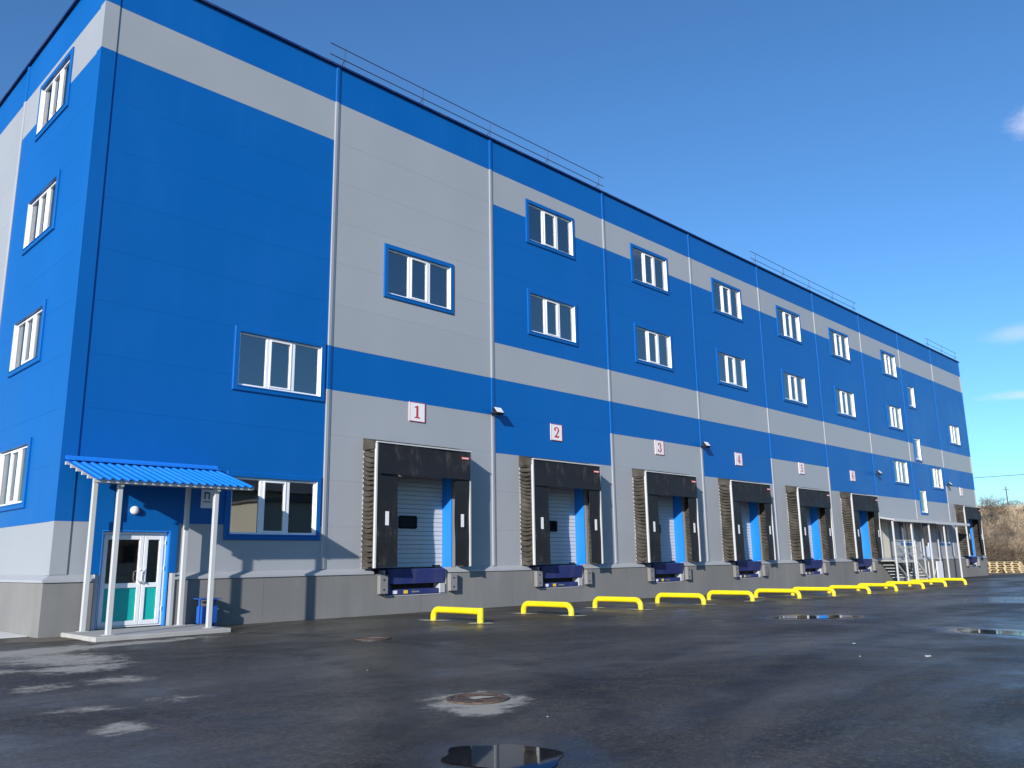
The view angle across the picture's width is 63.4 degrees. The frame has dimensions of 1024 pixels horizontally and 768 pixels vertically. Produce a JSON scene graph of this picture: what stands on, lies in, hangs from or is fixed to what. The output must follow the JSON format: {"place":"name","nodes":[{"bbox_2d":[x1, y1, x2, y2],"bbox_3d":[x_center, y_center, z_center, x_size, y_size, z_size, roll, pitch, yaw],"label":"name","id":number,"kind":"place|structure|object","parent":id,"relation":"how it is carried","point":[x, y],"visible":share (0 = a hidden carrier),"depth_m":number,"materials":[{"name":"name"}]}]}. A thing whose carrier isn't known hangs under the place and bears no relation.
{"place":"outdoors","nodes":[
{"label":"outdoors","id":0,"kind":"place"},
{"bbox_2d":[0,631,26,638],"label":"pavement","id":1,"kind":"structure","parent":0,"point":[6,635],"depth_m":16.49,"materials":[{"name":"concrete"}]},
{"bbox_2d":[0,572,1023,767],"bbox_3d":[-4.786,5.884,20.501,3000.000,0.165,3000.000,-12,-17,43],"label":"ground","id":2,"kind":"structure","parent":0,"point":[734,681],"depth_m":8.88,"materials":[{"name":"black asphalt"}]},
{"bbox_2d":[5,637,79,642],"bbox_3d":[-8.644,4.805,15.588,1.573,0.001,1.198,2,-12,-13],"label":"soil patch","id":3,"kind":"object","parent":2,"relation":"on","point":[40,640],"visible":0.77,"depth_m":15.52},
{"bbox_2d":[60,624,230,641],"bbox_3d":[-7.274,5.009,16.530,1.860,0.195,2.620,-12,-17,43],"label":"entrance step","id":4,"kind":"object","parent":2,"relation":"on","point":[145,632],"visible":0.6,"depth_m":16.13,"materials":[{"name":"concrete"}]},
{"bbox_2d":[193,597,221,626],"bbox_3d":[-6.673,5.004,18.133,0.380,0.635,0.460,-10,-15,36],"label":"litter bin","id":5,"kind":"object","parent":4,"relation":"on","point":[201,615],"visible":0.55,"depth_m":18.01,"materials":[{"name":"blue metal"}]},
{"bbox_2d":[354,636,390,640],"bbox_3d":[-2.485,4.541,14.806,0.660,0.016,0.660,-12,-17,43],"label":"manhole","id":6,"kind":"object","parent":2,"relation":"on","point":[370,638],"visible":1,"depth_m":14.73,"materials":[{"name":"metal"}]},
{"bbox_2d":[424,606,493,623],"bbox_3d":[-1.300,5.279,18.778,0.583,0.448,2.373,11,-17,-43],"label":"wheel guide","id":7,"kind":"object","parent":2,"relation":"on","point":[479,612],"visible":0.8,"depth_m":18.61,"materials":[{"name":"yellow paint"}]},
{"bbox_2d":[446,693,508,703],"bbox_3d":[-0.340,3.096,8.172,0.620,0.016,0.620,-12,-17,43],"label":"manhole","id":8,"kind":"object","parent":2,"relation":"on","point":[476,698],"visible":1,"depth_m":8.12,"materials":[{"name":"metal"}]},
{"bbox_2d":[0,0,988,637],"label":"warehouse","id":9,"kind":"structure","parent":2,"relation":"on","point":[282,276],"depth_m":23.22,"materials":[{"name":"blue metal"}]},
{"bbox_2d":[0,437,31,511],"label":"window","id":10,"kind":"structure","parent":9,"relation":"in","point":[8,453],"depth_m":19.17,"materials":[{"name":"blue paint"}]},
{"bbox_2d":[7,299,46,377],"bbox_3d":[-11.558,-1.046,19.910,2.450,1.470,0.260,-12,-17,43],"label":"window","id":11,"kind":"structure","parent":9,"relation":"in","point":[18,362],"depth_m":20.04,"materials":[{"name":"blue paint"}]},
{"bbox_2d":[21,169,60,255],"bbox_3d":[-11.605,-4.195,20.581,2.450,1.510,0.260,-12,-17,43],"label":"window","id":12,"kind":"structure","parent":9,"relation":"in","point":[32,236],"depth_m":20.70,"materials":[{"name":"blue paint"}]},
{"bbox_2d":[34,46,74,141],"bbox_3d":[-11.633,-7.343,21.233,2.500,1.600,0.260,-12,-17,43],"label":"window","id":13,"kind":"structure","parent":9,"relation":"in","point":[65,67],"depth_m":21.35,"materials":[{"name":"blue paint"}]},
{"bbox_2d":[95,532,166,628],"bbox_3d":[-8.070,4.138,17.597,0.159,1.965,1.390,-12,-17,43],"label":"entrance door","id":14,"kind":"structure","parent":9,"relation":"in","point":[139,603],"depth_m":17.64,"materials":[{"name":"white plastic"}]},
{"bbox_2d":[130,506,138,514],"bbox_3d":[-8.065,2.702,17.755,0.098,0.178,0.178,-12,-17,43],"label":"wall lamp","id":15,"kind":"object","parent":9,"relation":"attached to","point":[134,510],"visible":1,"depth_m":17.72,"materials":[{"name":"white glass"}]},
{"bbox_2d":[65,455,253,635],"bbox_3d":[-7.308,3.247,17.114,1.877,3.494,3.300,-12,-17,43],"label":"entrance canopy","id":16,"kind":"object","parent":9,"relation":"attached to","point":[123,473],"visible":1,"depth_m":17.00,"materials":[{"name":"metal"}]},
{"bbox_2d":[200,489,213,507],"bbox_3d":[-6.923,2.636,19.011,0.019,0.420,0.420,-12,-17,43],"label":"notice plate","id":17,"kind":"object","parent":9,"relation":"attached to","point":[206,498],"visible":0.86,"depth_m":18.95,"materials":[{"name":"grey metal"}]},
{"bbox_2d":[223,470,321,540],"bbox_3d":[-5.818,2.994,20.192,0.260,1.600,2.560,-12,-17,43],"label":"window","id":18,"kind":"structure","parent":9,"relation":"in","point":[314,535],"depth_m":20.16,"materials":[{"name":"blue paint"}]},
{"bbox_2d":[231,325,325,401],"bbox_3d":[-5.870,-0.464,20.929,0.260,1.590,2.560,-12,-17,43],"label":"window","id":19,"kind":"structure","parent":9,"relation":"in","point":[270,337],"depth_m":20.85,"materials":[{"name":"blue paint"}]},
{"bbox_2d":[361,451,454,569],"bbox_3d":[-2.958,3.583,23.207,0.450,3.200,3.250,-12,-17,43],"label":"dock door","id":20,"kind":"structure","parent":9,"relation":"in","point":[443,541],"depth_m":23.85,"materials":[{"name":"white metal"}]},
{"bbox_2d":[375,568,456,596],"bbox_3d":[-2.727,5.433,22.772,0.675,0.707,2.700,-12,-17,43],"label":"dock leveller","id":21,"kind":"object","parent":9,"relation":"on","point":[409,582],"visible":0.96,"depth_m":22.62,"materials":[{"name":"blue metal"}]},
{"bbox_2d":[361,438,471,568],"bbox_3d":[-2.554,3.328,22.914,0.665,3.455,3.455,-12,-17,43],"label":"dock shelter","id":22,"kind":"object","parent":9,"relation":"attached to","point":[386,464],"visible":1,"depth_m":22.13,"materials":[{"name":"fabric"}]},
{"bbox_2d":[409,401,424,422],"bbox_3d":[-2.724,0.806,23.772,0.033,0.560,0.570,-12,-17,43],"label":"number sign","id":23,"kind":"object","parent":9,"relation":"attached to","point":[416,411],"visible":1,"depth_m":23.75,"materials":[{"name":"white plastic"}]},
{"bbox_2d":[383,243,453,314],"bbox_3d":[-2.796,-3.082,24.714,0.260,1.620,2.640,-12,-17,43],"label":"window","id":24,"kind":"structure","parent":9,"relation":"in","point":[410,255],"depth_m":24.72,"materials":[{"name":"blue paint"}]},
{"bbox_2d":[330,42,603,186],"bbox_3d":[-0.968,-8.583,28.261,0.469,0.706,12.500,-12,-17,43],"label":"roof railing","id":25,"kind":"object","parent":9,"relation":"on","point":[423,99],"visible":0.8,"depth_m":26.94,"materials":[{"name":"metal"}]},
{"bbox_2d":[490,407,503,415],"bbox_3d":[-0.461,0.849,25.811,0.311,0.252,0.340,-12,-17,43],"label":"floodlight","id":26,"kind":"object","parent":9,"relation":"attached to","point":[497,411],"visible":1,"depth_m":25.71,"materials":[{"name":"metal"}]},
{"bbox_2d":[525,198,574,259],"bbox_3d":[1.315,-5.458,29.521,0.260,1.610,2.570,-12,-17,43],"label":"window","id":27,"kind":"structure","parent":9,"relation":"in","point":[543,210],"depth_m":29.56,"materials":[{"name":"blue paint"}]},
{"bbox_2d":[527,288,577,346],"bbox_3d":[1.363,-2.265,28.841,0.260,1.600,2.570,-12,-17,43],"label":"window","id":28,"kind":"structure","parent":9,"relation":"in","point":[573,341],"depth_m":28.88,"materials":[{"name":"blue paint"}]},
{"bbox_2d":[519,465,587,565],"bbox_3d":[1.260,4.412,27.392,0.450,3.200,3.250,-12,-17,43],"label":"dock door","id":29,"kind":"structure","parent":9,"relation":"in","point":[577,531],"depth_m":28.14,"materials":[{"name":"white metal"}]},
{"bbox_2d":[550,423,561,440],"bbox_3d":[1.494,1.635,27.957,0.033,0.560,0.570,-12,-17,43],"label":"number sign","id":30,"kind":"object","parent":9,"relation":"attached to","point":[555,432],"visible":1,"depth_m":27.93,"materials":[{"name":"white plastic"}]},
{"bbox_2d":[529,565,591,588],"bbox_3d":[1.491,6.262,26.958,0.675,0.707,2.700,-12,-17,43],"label":"dock leveller","id":31,"kind":"object","parent":9,"relation":"attached to","point":[558,576],"visible":0.98,"depth_m":26.83,"materials":[{"name":"blue metal"}]},
{"bbox_2d":[519,456,603,565],"bbox_3d":[1.657,4.159,27.101,0.651,3.459,3.444,-12,-17,43],"label":"dock shelter","id":32,"kind":"object","parent":9,"relation":"attached to","point":[539,477],"visible":1,"depth_m":26.29,"materials":[{"name":"fabric"}]},
{"bbox_2d":[630,243,668,294],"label":"window","id":33,"kind":"structure","parent":9,"relation":"in","point":[664,264],"depth_m":33.78,"materials":[{"name":"blue paint"}]},
{"bbox_2d":[633,322,673,371],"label":"window","id":34,"kind":"structure","parent":9,"relation":"in","point":[648,330],"depth_m":33.09,"materials":[{"name":"blue paint"}]},
{"bbox_2d":[654,440,663,454],"bbox_3d":[5.712,2.464,32.143,0.033,0.560,0.570,-12,-17,43],"label":"number sign","id":35,"kind":"object","parent":9,"relation":"attached to","point":[659,447],"visible":1,"depth_m":32.12,"materials":[{"name":"white plastic"}]},
{"bbox_2d":[633,482,686,563],"bbox_3d":[5.478,5.241,31.578,0.450,3.200,3.250,-12,-17,43],"label":"dock door","id":36,"kind":"structure","parent":9,"relation":"in","point":[675,540],"depth_m":32.41,"materials":[{"name":"blue metal"}]},
{"bbox_2d":[632,468,700,562],"bbox_3d":[5.883,4.983,31.286,0.665,3.450,3.454,-12,-17,43],"label":"dock shelter","id":37,"kind":"object","parent":9,"relation":"attached to","point":[651,486],"visible":1,"depth_m":30.48,"materials":[{"name":"fabric"}]},
{"bbox_2d":[644,563,691,582],"bbox_3d":[5.709,7.091,31.143,0.675,0.707,2.700,-12,-17,43],"label":"dock leveller","id":38,"kind":"object","parent":9,"relation":"attached to","point":[664,572],"visible":0.96,"depth_m":31.03,"materials":[{"name":"blue metal"}]},
{"bbox_2d":[700,441,710,447],"bbox_3d":[7.975,2.507,34.183,0.311,0.252,0.340,-12,-17,43],"label":"floodlight","id":39,"kind":"object","parent":9,"relation":"attached to","point":[706,444],"visible":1,"depth_m":34.09,"materials":[{"name":"metal"}]},
{"bbox_2d":[711,277,742,322],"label":"window","id":40,"kind":"structure","parent":9,"relation":"in","point":[721,284],"depth_m":37.98,"materials":[{"name":"white paint"}]},
{"bbox_2d":[715,348,747,390],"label":"window","id":41,"kind":"structure","parent":9,"relation":"in","point":[726,354],"depth_m":37.30,"materials":[{"name":"white paint"}]},
{"bbox_2d":[735,452,742,465],"bbox_3d":[9.931,3.293,36.328,0.034,0.560,0.570,-12,-17,43],"label":"number sign","id":42,"kind":"object","parent":9,"relation":"attached to","point":[738,459],"visible":1,"depth_m":36.30,"materials":[{"name":"white plastic"}]},
{"bbox_2d":[719,485,762,561],"bbox_3d":[9.697,6.070,35.763,0.450,3.200,3.250,-12,-17,43],"label":"dock door","id":43,"kind":"structure","parent":9,"relation":"in","point":[751,522],"depth_m":36.66,"materials":[{"name":"blue metal"}]},
{"bbox_2d":[718,478,775,561],"bbox_3d":[10.096,5.816,35.475,0.651,3.455,3.455,-12,-17,43],"label":"dock shelter","id":44,"kind":"object","parent":9,"relation":"attached to","point":[733,494],"visible":1,"depth_m":34.66,"materials":[{"name":"fabric"}]},
{"bbox_2d":[729,561,767,578],"bbox_3d":[9.928,7.920,35.329,0.675,0.707,2.700,-12,-17,43],"label":"dock leveller","id":45,"kind":"object","parent":9,"relation":"attached to","point":[746,569],"visible":0.94,"depth_m":35.23,"materials":[{"name":"blue metal"}]},
{"bbox_2d":[775,305,801,344],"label":"window","id":46,"kind":"structure","parent":9,"relation":"in","point":[784,311],"depth_m":42.19,"materials":[{"name":"white paint"}]},
{"bbox_2d":[781,369,807,406],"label":"window","id":47,"kind":"structure","parent":9,"relation":"in","point":[804,402],"depth_m":41.51,"materials":[{"name":"white paint"}]},
{"bbox_2d":[798,462,804,473],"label":"number sign","id":48,"kind":"object","parent":9,"relation":"attached to","point":[801,468],"visible":1,"depth_m":40.48,"materials":[{"name":"white plastic"}]},
{"bbox_2d":[750,251,855,308],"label":"roof railing","id":49,"kind":"object","parent":9,"relation":"on","point":[801,282],"visible":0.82,"depth_m":44.45,"materials":[{"name":"metal"}]},
{"bbox_2d":[786,494,822,559],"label":"dock door","id":50,"kind":"structure","parent":9,"relation":"in","point":[812,513],"depth_m":40.89,"materials":[{"name":"blue metal"}]},
{"bbox_2d":[785,485,835,559],"bbox_3d":[14.317,6.645,39.653,0.665,3.459,3.444,-12,-17,43],"label":"dock shelter","id":51,"kind":"object","parent":9,"relation":"attached to","point":[799,499],"visible":1,"depth_m":38.84,"materials":[{"name":"fabric"}]},
{"bbox_2d":[796,560,827,575],"bbox_3d":[14.146,8.749,39.514,0.675,0.707,2.700,-12,-17,43],"label":"dock leveller","id":52,"kind":"object","parent":9,"relation":"attached to","point":[811,567],"visible":0.93,"depth_m":39.43,"materials":[{"name":"blue metal"}]},
{"bbox_2d":[828,327,850,362],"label":"window","id":53,"kind":"structure","parent":9,"relation":"in","point":[847,358],"depth_m":46.39,"materials":[{"name":"white paint"}]},
{"bbox_2d":[834,386,856,419],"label":"window","id":54,"kind":"structure","parent":9,"relation":"in","point":[841,390],"depth_m":45.70,"materials":[{"name":"white paint"}]},
{"bbox_2d":[850,470,855,480],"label":"number sign","id":55,"kind":"object","parent":9,"relation":"attached to","point":[852,475],"visible":1,"depth_m":44.65,"materials":[{"name":"white plastic"}]},
{"bbox_2d":[840,498,871,558],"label":"dock door","id":56,"kind":"structure","parent":9,"relation":"in","point":[863,515],"depth_m":45.06,"materials":[{"name":"blue metal"}]},
{"bbox_2d":[840,491,883,558],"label":"dock shelter","id":57,"kind":"object","parent":9,"relation":"attached to","point":[852,504],"visible":1,"depth_m":43.03,"materials":[{"name":"fabric"}]},
{"bbox_2d":[850,559,876,572],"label":"dock leveller","id":58,"kind":"object","parent":9,"relation":"attached to","point":[862,565],"visible":0.91,"depth_m":43.63,"materials":[{"name":"blue metal"}]},
{"bbox_2d":[881,521,891,557],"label":"service door","id":59,"kind":"structure","parent":9,"relation":"in","point":[885,530],"depth_m":46.79,"materials":[{"name":"metal"}]},
{"bbox_2d":[880,349,897,379],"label":"window","id":60,"kind":"structure","parent":9,"relation":"in","point":[893,362],"depth_m":51.34,"materials":[{"name":"blue paint"}]},
{"bbox_2d":[886,402,903,431],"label":"window","id":61,"kind":"structure","parent":9,"relation":"in","point":[899,415],"depth_m":50.67,"materials":[{"name":"blue paint"}]},
{"bbox_2d":[892,457,909,485],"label":"window","id":62,"kind":"structure","parent":9,"relation":"in","point":[905,467],"depth_m":49.97,"materials":[{"name":"blue paint"}]},
{"bbox_2d":[899,522,916,544],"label":"window","id":63,"kind":"structure","parent":9,"relation":"in","point":[903,523],"depth_m":49.10,"materials":[{"name":"blue paint"}]},
{"bbox_2d":[906,383,915,409],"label":"window","id":64,"kind":"structure","parent":9,"relation":"in","point":[912,396],"depth_m":53.37,"materials":[{"name":"blue paint"}]},
{"bbox_2d":[912,435,922,462],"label":"window","id":65,"kind":"structure","parent":9,"relation":"in","point":[917,439],"depth_m":52.67,"materials":[{"name":"blue paint"}]},
{"bbox_2d":[918,488,928,514],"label":"window","id":66,"kind":"structure","parent":9,"relation":"in","point":[924,498],"depth_m":51.98,"materials":[{"name":"blue paint"}]},
{"bbox_2d":[922,524,930,556],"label":"service door","id":67,"kind":"structure","parent":9,"relation":"in","point":[927,548],"depth_m":51.29,"materials":[{"name":"blue paint"}]},
{"bbox_2d":[930,465,943,490],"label":"window","id":68,"kind":"structure","parent":9,"relation":"in","point":[940,486],"depth_m":54.35,"materials":[{"name":"blue paint"}]},
{"bbox_2d":[925,338,955,359],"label":"roof railing","id":69,"kind":"object","parent":9,"relation":"on","point":[941,347],"visible":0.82,"depth_m":59.32,"materials":[{"name":"metal"}]},
{"bbox_2d":[937,524,950,544],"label":"window","id":70,"kind":"structure","parent":9,"relation":"in","point":[948,542],"depth_m":53.66,"materials":[{"name":"blue paint"}]},
{"bbox_2d":[947,422,960,446],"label":"window","id":71,"kind":"structure","parent":9,"relation":"in","point":[957,442],"depth_m":58.27,"materials":[{"name":"blue paint"}]},
{"bbox_2d":[955,515,975,556],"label":"dock door","id":72,"kind":"structure","parent":9,"relation":"in","point":[970,520],"depth_m":57.53,"materials":[{"name":"blue metal"}]},
{"bbox_2d":[954,504,985,555],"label":"dock shelter","id":73,"kind":"object","parent":9,"relation":"attached to","point":[964,513],"visible":0.95,"depth_m":55.62,"materials":[{"name":"fabric"}]},
{"bbox_2d":[965,556,980,566],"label":"dock leveller","id":74,"kind":"object","parent":9,"relation":"attached to","point":[971,561],"visible":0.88,"depth_m":56.24,"materials":[{"name":"blue metal"}]},
{"bbox_2d":[441,744,563,767],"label":"puddle","id":75,"kind":"object","parent":2,"relation":"on","point":[507,756],"visible":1,"depth_m":5.75,"materials":[{"name":"clear liquid"}]},
{"bbox_2d":[514,601,586,615],"bbox_3d":[0.875,5.696,20.863,2.311,0.448,0.468,-12,-17,43],"label":"wheel guide","id":76,"kind":"object","parent":2,"relation":"on","point":[554,604],"visible":0.88,"depth_m":20.77,"materials":[{"name":"yellow paint"}]},
{"bbox_2d":[586,596,653,609],"bbox_3d":[2.922,6.113,22.941,0.583,0.448,2.248,11,-16,-43],"label":"wheel guide","id":77,"kind":"object","parent":2,"relation":"on","point":[637,600],"visible":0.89,"depth_m":22.92,"materials":[{"name":"yellow paint"}]},
{"bbox_2d":[655,592,715,604],"bbox_3d":[5.045,6.552,25.108,2.395,0.448,0.523,-12,-16,42],"label":"wheel guide","id":78,"kind":"object","parent":2,"relation":"on","point":[701,597],"visible":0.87,"depth_m":24.96,"materials":[{"name":"yellow paint"}]},
{"bbox_2d":[706,590,754,600],"bbox_3d":[7.139,6.981,27.127,0.583,0.448,2.269,11,-17,-43],"label":"wheel guide","id":79,"kind":"object","parent":2,"relation":"on","point":[728,592],"visible":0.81,"depth_m":27.13,"materials":[{"name":"yellow paint"}]},
{"bbox_2d":[746,588,804,598],"bbox_3d":[9.346,7.436,29.219,2.359,0.448,0.611,-12,-16,42],"label":"wheel guide","id":80,"kind":"object","parent":2,"relation":"on","point":[771,590],"visible":0.79,"depth_m":29.20,"materials":[{"name":"yellow paint"}]},
{"bbox_2d":[791,587,835,595],"bbox_3d":[11.380,7.902,31.360,2.256,0.448,0.671,-12,-17,43],"label":"wheel guide","id":81,"kind":"object","parent":2,"relation":"on","point":[832,590],"visible":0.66,"depth_m":31.22,"materials":[{"name":"yellow paint"}]},
{"bbox_2d":[774,615,856,618],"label":"puddle","id":82,"kind":"object","parent":2,"relation":"on","point":[828,616],"visible":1,"depth_m":18.70,"materials":[{"name":"clear liquid"}]},
{"bbox_2d":[827,585,876,593],"bbox_3d":[13.528,8.333,33.403,2.290,0.448,0.611,-12,-17,43],"label":"wheel guide","id":83,"kind":"object","parent":2,"relation":"on","point":[867,588],"visible":0.69,"depth_m":33.25,"materials":[{"name":"yellow paint"}]},
{"bbox_2d":[851,583,897,590],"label":"wheel guide","id":84,"kind":"object","parent":2,"relation":"on","point":[894,586],"visible":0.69,"depth_m":35.39,"materials":[{"name":"yellow paint"}]},
{"bbox_2d":[878,540,930,580],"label":"steel stair","id":85,"kind":"object","parent":2,"relation":"on","point":[906,568],"visible":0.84,"depth_m":46.21,"materials":[{"name":"white metal"}]},
{"bbox_2d":[884,581,929,588],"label":"wheel guide","id":86,"kind":"object","parent":2,"relation":"on","point":[911,583],"visible":0.68,"depth_m":37.38,"materials":[{"name":"yellow paint"}]},
{"bbox_2d":[879,516,969,580],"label":"long canopy","id":87,"kind":"object","parent":2,"relation":"on","point":[911,520],"visible":0.76,"depth_m":48.47,"materials":[{"name":"metal"}]},
{"bbox_2d":[908,579,950,586],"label":"wheel guide","id":88,"kind":"object","parent":2,"relation":"on","point":[933,581],"visible":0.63,"depth_m":39.48,"materials":[{"name":"yellow paint"}]},
{"bbox_2d":[934,561,943,577],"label":"white board","id":89,"kind":"object","parent":2,"relation":"on","point":[939,569],"visible":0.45,"depth_m":47.84,"materials":[{"name":"plastic"}]},
{"bbox_2d":[929,578,971,584],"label":"wheel guide","id":90,"kind":"object","parent":2,"relation":"on","point":[956,579],"visible":0.62,"depth_m":41.51,"materials":[{"name":"yellow paint"}]},
{"bbox_2d":[958,629,1023,635],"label":"puddle","id":91,"kind":"object","parent":2,"relation":"on","point":[1017,633],"visible":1,"depth_m":14.48,"materials":[{"name":"clear liquid"}]},
{"bbox_2d":[987,552,1017,571],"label":"bare shrub","id":92,"kind":"object","parent":2,"relation":"on","point":[994,559],"visible":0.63,"depth_m":68.53,"materials":[{"name":"brown plant"}]},
{"bbox_2d":[993,544,1023,571],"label":"bare shrub","id":93,"kind":"object","parent":2,"relation":"on","point":[1011,552],"visible":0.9,"depth_m":68.29,"materials":[{"name":"brown plant"}]},
{"bbox_2d":[999,558,1017,571],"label":"bare shrub","id":94,"kind":"object","parent":2,"relation":"on","point":[1006,561],"visible":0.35,"depth_m":67.65,"materials":[{"name":"brown plant"}]},
{"bbox_2d":[1004,569,1023,570],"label":"wooden pallet","id":95,"kind":"object","parent":2,"relation":"on","point":[1013,569],"visible":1,"depth_m":64.13,"materials":[{"name":"brown wood"}]},
{"bbox_2d":[1003,567,1023,568],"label":"wooden pallet","id":96,"kind":"object","parent":95,"relation":"on","point":[1013,567],"visible":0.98,"depth_m":64.15,"materials":[{"name":"brown wood"}]},
{"bbox_2d":[1004,565,1023,566],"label":"wooden pallet","id":97,"kind":"object","parent":96,"relation":"on","point":[1014,565],"visible":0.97,"depth_m":64.19,"materials":[{"name":"brown wood"}]},
{"bbox_2d":[0,0,1023,506],"label":"sky","id":98,"kind":"structure","parent":0,"point":[871,152],"materials":[{"name":"blue"}]},
{"bbox_2d":[977,503,1023,571],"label":"hillside","id":99,"kind":"structure","parent":0,"point":[1011,516],"depth_m":78.98,"materials":[{"name":"brown plant"}]},
{"bbox_2d":[977,493,1003,509],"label":"bare shrub","id":100,"kind":"object","parent":99,"relation":"on","point":[990,500],"visible":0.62,"depth_m":86.07,"materials":[{"name":"brown plant"}]},
{"bbox_2d":[976,496,1013,525],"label":"bare shrub","id":101,"kind":"object","parent":99,"relation":"on","point":[991,510],"visible":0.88,"depth_m":79.44,"materials":[{"name":"brown plant"}]},
{"bbox_2d":[982,516,1020,556],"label":"bare shrub","id":102,"kind":"object","parent":99,"relation":"on","point":[1011,533],"visible":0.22,"depth_m":72.67,"materials":[{"name":"brown plant"}]},
{"bbox_2d":[982,520,1022,570],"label":"bare shrub","id":103,"kind":"object","parent":99,"relation":"on","point":[985,543],"visible":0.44,"depth_m":69.84,"materials":[{"name":"brown plant"}]},
{"bbox_2d":[983,510,1023,544],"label":"bare shrub","id":104,"kind":"object","parent":99,"relation":"on","point":[1009,518],"visible":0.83,"depth_m":74.05,"materials":[{"name":"brown plant"}]},
{"bbox_2d":[985,532,1023,564],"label":"bare shrub","id":105,"kind":"object","parent":99,"relation":"on","point":[999,544],"visible":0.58,"depth_m":70.19,"materials":[{"name":"brown plant"}]},
{"bbox_2d":[1007,498,1023,508],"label":"bare shrub","id":106,"kind":"object","parent":99,"relation":"on","point":[1020,502],"visible":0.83,"depth_m":82.82,"materials":[{"name":"brown plant"}]}
]}

